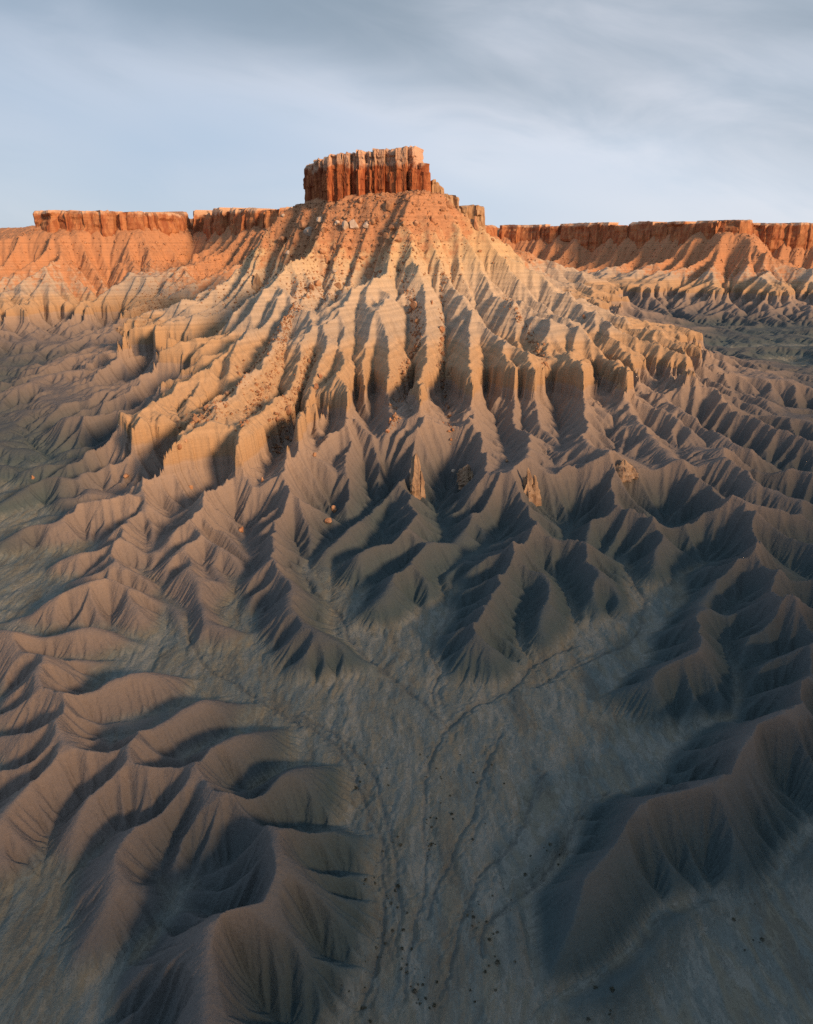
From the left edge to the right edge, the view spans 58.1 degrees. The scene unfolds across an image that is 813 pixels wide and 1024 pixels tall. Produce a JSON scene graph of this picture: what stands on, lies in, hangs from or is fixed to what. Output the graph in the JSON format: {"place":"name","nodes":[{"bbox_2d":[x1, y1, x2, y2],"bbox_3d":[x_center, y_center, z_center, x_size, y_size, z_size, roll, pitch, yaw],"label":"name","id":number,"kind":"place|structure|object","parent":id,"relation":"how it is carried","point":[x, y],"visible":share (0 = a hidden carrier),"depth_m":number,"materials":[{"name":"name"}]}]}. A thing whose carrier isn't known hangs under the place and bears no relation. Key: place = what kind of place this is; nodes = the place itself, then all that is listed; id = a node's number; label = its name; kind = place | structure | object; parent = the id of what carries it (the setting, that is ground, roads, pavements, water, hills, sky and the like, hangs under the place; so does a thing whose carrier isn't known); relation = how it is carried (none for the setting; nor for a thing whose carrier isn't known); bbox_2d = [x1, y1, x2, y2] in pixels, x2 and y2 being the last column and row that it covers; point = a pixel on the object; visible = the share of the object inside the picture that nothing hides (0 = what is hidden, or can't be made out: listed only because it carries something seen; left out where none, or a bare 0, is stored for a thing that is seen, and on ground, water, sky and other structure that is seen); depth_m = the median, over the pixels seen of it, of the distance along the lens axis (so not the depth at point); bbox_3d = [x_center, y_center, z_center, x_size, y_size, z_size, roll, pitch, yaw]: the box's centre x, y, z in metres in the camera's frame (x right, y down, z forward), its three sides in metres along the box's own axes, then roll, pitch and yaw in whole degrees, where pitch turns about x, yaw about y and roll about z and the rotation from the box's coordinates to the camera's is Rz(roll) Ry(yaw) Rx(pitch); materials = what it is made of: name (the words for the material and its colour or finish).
{"place":"outdoors","nodes":[
{"label":"outdoors","id":0,"kind":"place"},
{"bbox_2d":[0,207,292,371],"bbox_3d":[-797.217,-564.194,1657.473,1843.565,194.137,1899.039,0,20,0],"label":"mesa","id":1,"kind":"structure","parent":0,"point":[44,321],"depth_m":1120.54,"materials":[{"name":"orange stone"}]},
{"bbox_2d":[116,326,122,335],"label":"boulder","id":2,"kind":"object","parent":1,"relation":"on","point":[120,329],"visible":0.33,"depth_m":956.41,"materials":[{"name":"brown stone"}]},
{"bbox_2d":[0,324,812,1023],"bbox_3d":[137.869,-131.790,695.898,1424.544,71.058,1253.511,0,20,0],"label":"terrain","id":3,"kind":"structure","parent":0,"point":[268,922],"depth_m":285.92,"materials":[{"name":"soil"}]},
{"bbox_2d":[285,405,291,414],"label":"boulder","id":4,"kind":"object","parent":3,"relation":"on","point":[288,409],"visible":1,"depth_m":470.19,"materials":[{"name":"orange stone"}]},
{"bbox_2d":[324,518,331,522],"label":"boulder","id":5,"kind":"object","parent":3,"relation":"on","point":[328,520],"visible":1,"depth_m":382.19,"materials":[{"name":"orange stone"}]},
{"bbox_2d":[331,505,336,512],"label":"boulder","id":6,"kind":"object","parent":3,"relation":"on","point":[333,508],"visible":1,"depth_m":403.89,"materials":[{"name":"red stone"}]},
{"bbox_2d":[35,145,714,430],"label":"butte","id":7,"kind":"object","parent":3,"relation":"on","point":[358,337],"visible":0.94,"depth_m":599.41,"materials":[{"name":"beige stone"}]},
{"bbox_2d":[252,273,262,291],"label":"rock pinnacle","id":8,"kind":"object","parent":7,"relation":"on","point":[257,285],"visible":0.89,"depth_m":718.86,"materials":[{"name":"brown stone"}]},
{"bbox_2d":[277,236,285,244],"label":"boulder","id":9,"kind":"object","parent":7,"relation":"on","point":[281,240],"visible":0.75,"depth_m":724.47,"materials":[{"name":"red stone"}]},
{"bbox_2d":[299,220,307,228],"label":"boulder","id":10,"kind":"object","parent":7,"relation":"on","point":[302,224],"visible":1,"depth_m":703.14,"materials":[{"name":"orange stone"}]},
{"bbox_2d":[303,227,312,236],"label":"boulder","id":11,"kind":"object","parent":7,"relation":"on","point":[307,231],"visible":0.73,"depth_m":696.78,"materials":[{"name":"stone"}]},
{"bbox_2d":[314,280,321,285],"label":"boulder","id":12,"kind":"object","parent":7,"relation":"on","point":[317,283],"visible":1,"depth_m":642.26,"materials":[{"name":"orange stone"}]},
{"bbox_2d":[316,217,322,222],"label":"boulder","id":13,"kind":"object","parent":7,"relation":"on","point":[319,219],"visible":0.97,"depth_m":680.67,"materials":[{"name":"stone"}]},
{"bbox_2d":[120,189,550,457],"bbox_3d":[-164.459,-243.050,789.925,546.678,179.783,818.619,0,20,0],"label":"talus rubble","id":14,"kind":"object","parent":7,"relation":"on","point":[394,416],"visible":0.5,"depth_m":627.01,"materials":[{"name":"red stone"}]},
{"bbox_2d":[334,282,340,288],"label":"boulder","id":15,"kind":"object","parent":7,"relation":"on","point":[337,284],"visible":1,"depth_m":644.26,"materials":[{"name":"orange stone"}]},
{"bbox_2d":[342,220,348,229],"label":"boulder","id":16,"kind":"object","parent":7,"relation":"on","point":[345,225],"visible":1,"depth_m":662.11,"materials":[{"name":"stone"}]},
{"bbox_2d":[350,219,358,228],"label":"boulder","id":17,"kind":"object","parent":7,"relation":"on","point":[353,224],"visible":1,"depth_m":662.85,"materials":[{"name":"stone"}]},
{"bbox_2d":[386,200,393,210],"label":"boulder","id":18,"kind":"object","parent":7,"relation":"on","point":[389,205],"visible":1,"depth_m":657.31,"materials":[{"name":"orange stone"}]},
{"bbox_2d":[411,301,417,309],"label":"boulder","id":19,"kind":"object","parent":7,"relation":"on","point":[414,306],"visible":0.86,"depth_m":589.81,"materials":[{"name":"red stone"}]},
{"bbox_2d":[430,216,435,223],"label":"boulder","id":20,"kind":"object","parent":7,"relation":"on","point":[433,219],"visible":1,"depth_m":648.88,"materials":[{"name":"orange stone"}]},
{"bbox_2d":[446,200,452,207],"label":"boulder","id":21,"kind":"object","parent":7,"relation":"on","point":[448,204],"visible":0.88,"depth_m":667.28,"materials":[{"name":"orange stone"}]},
{"bbox_2d":[474,216,478,230],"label":"boulder","id":22,"kind":"object","parent":7,"relation":"on","point":[476,227],"visible":1,"depth_m":677.61,"materials":[{"name":"orange stone"}]},
{"bbox_2d":[0,486,812,1023],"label":"dry wash","id":23,"kind":"object","parent":3,"relation":"attached to","point":[554,736],"visible":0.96,"depth_m":204.38},
{"bbox_2d":[409,453,425,499],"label":"rock pinnacle","id":24,"kind":"object","parent":3,"relation":"on","point":[417,483],"visible":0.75,"depth_m":409.23,"materials":[{"name":"brown stone"}]},
{"bbox_2d":[457,464,472,489],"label":"boulder","id":25,"kind":"object","parent":3,"relation":"on","point":[464,475],"visible":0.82,"depth_m":419.31,"materials":[{"name":"grey stone"}]},
{"bbox_2d":[523,468,541,506],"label":"rock pinnacle","id":26,"kind":"object","parent":3,"relation":"on","point":[531,489],"visible":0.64,"depth_m":393.76,"materials":[{"name":"brown stone"}]},
{"bbox_2d":[616,459,638,482],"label":"boulder","id":27,"kind":"object","parent":3,"relation":"on","point":[626,471],"visible":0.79,"depth_m":406.28,"materials":[{"name":"brown stone"}]},
{"bbox_2d":[0,0,812,227],"label":"sky","id":28,"kind":"structure","parent":0,"point":[527,112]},
{"bbox_2d":[485,220,812,349],"bbox_3d":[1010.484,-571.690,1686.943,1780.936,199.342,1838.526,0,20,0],"label":"mesa","id":29,"kind":"structure","parent":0,"point":[665,292],"depth_m":1570.23,"materials":[{"name":"red stone"}]},
{"bbox_2d":[0,228,811,299],"bbox_3d":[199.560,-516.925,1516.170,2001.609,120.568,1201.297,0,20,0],"label":"scree","id":30,"kind":"structure","parent":29,"relation":"on","point":[156,242],"depth_m":1233.34,"materials":[{"name":"orange stone"}]}
]}

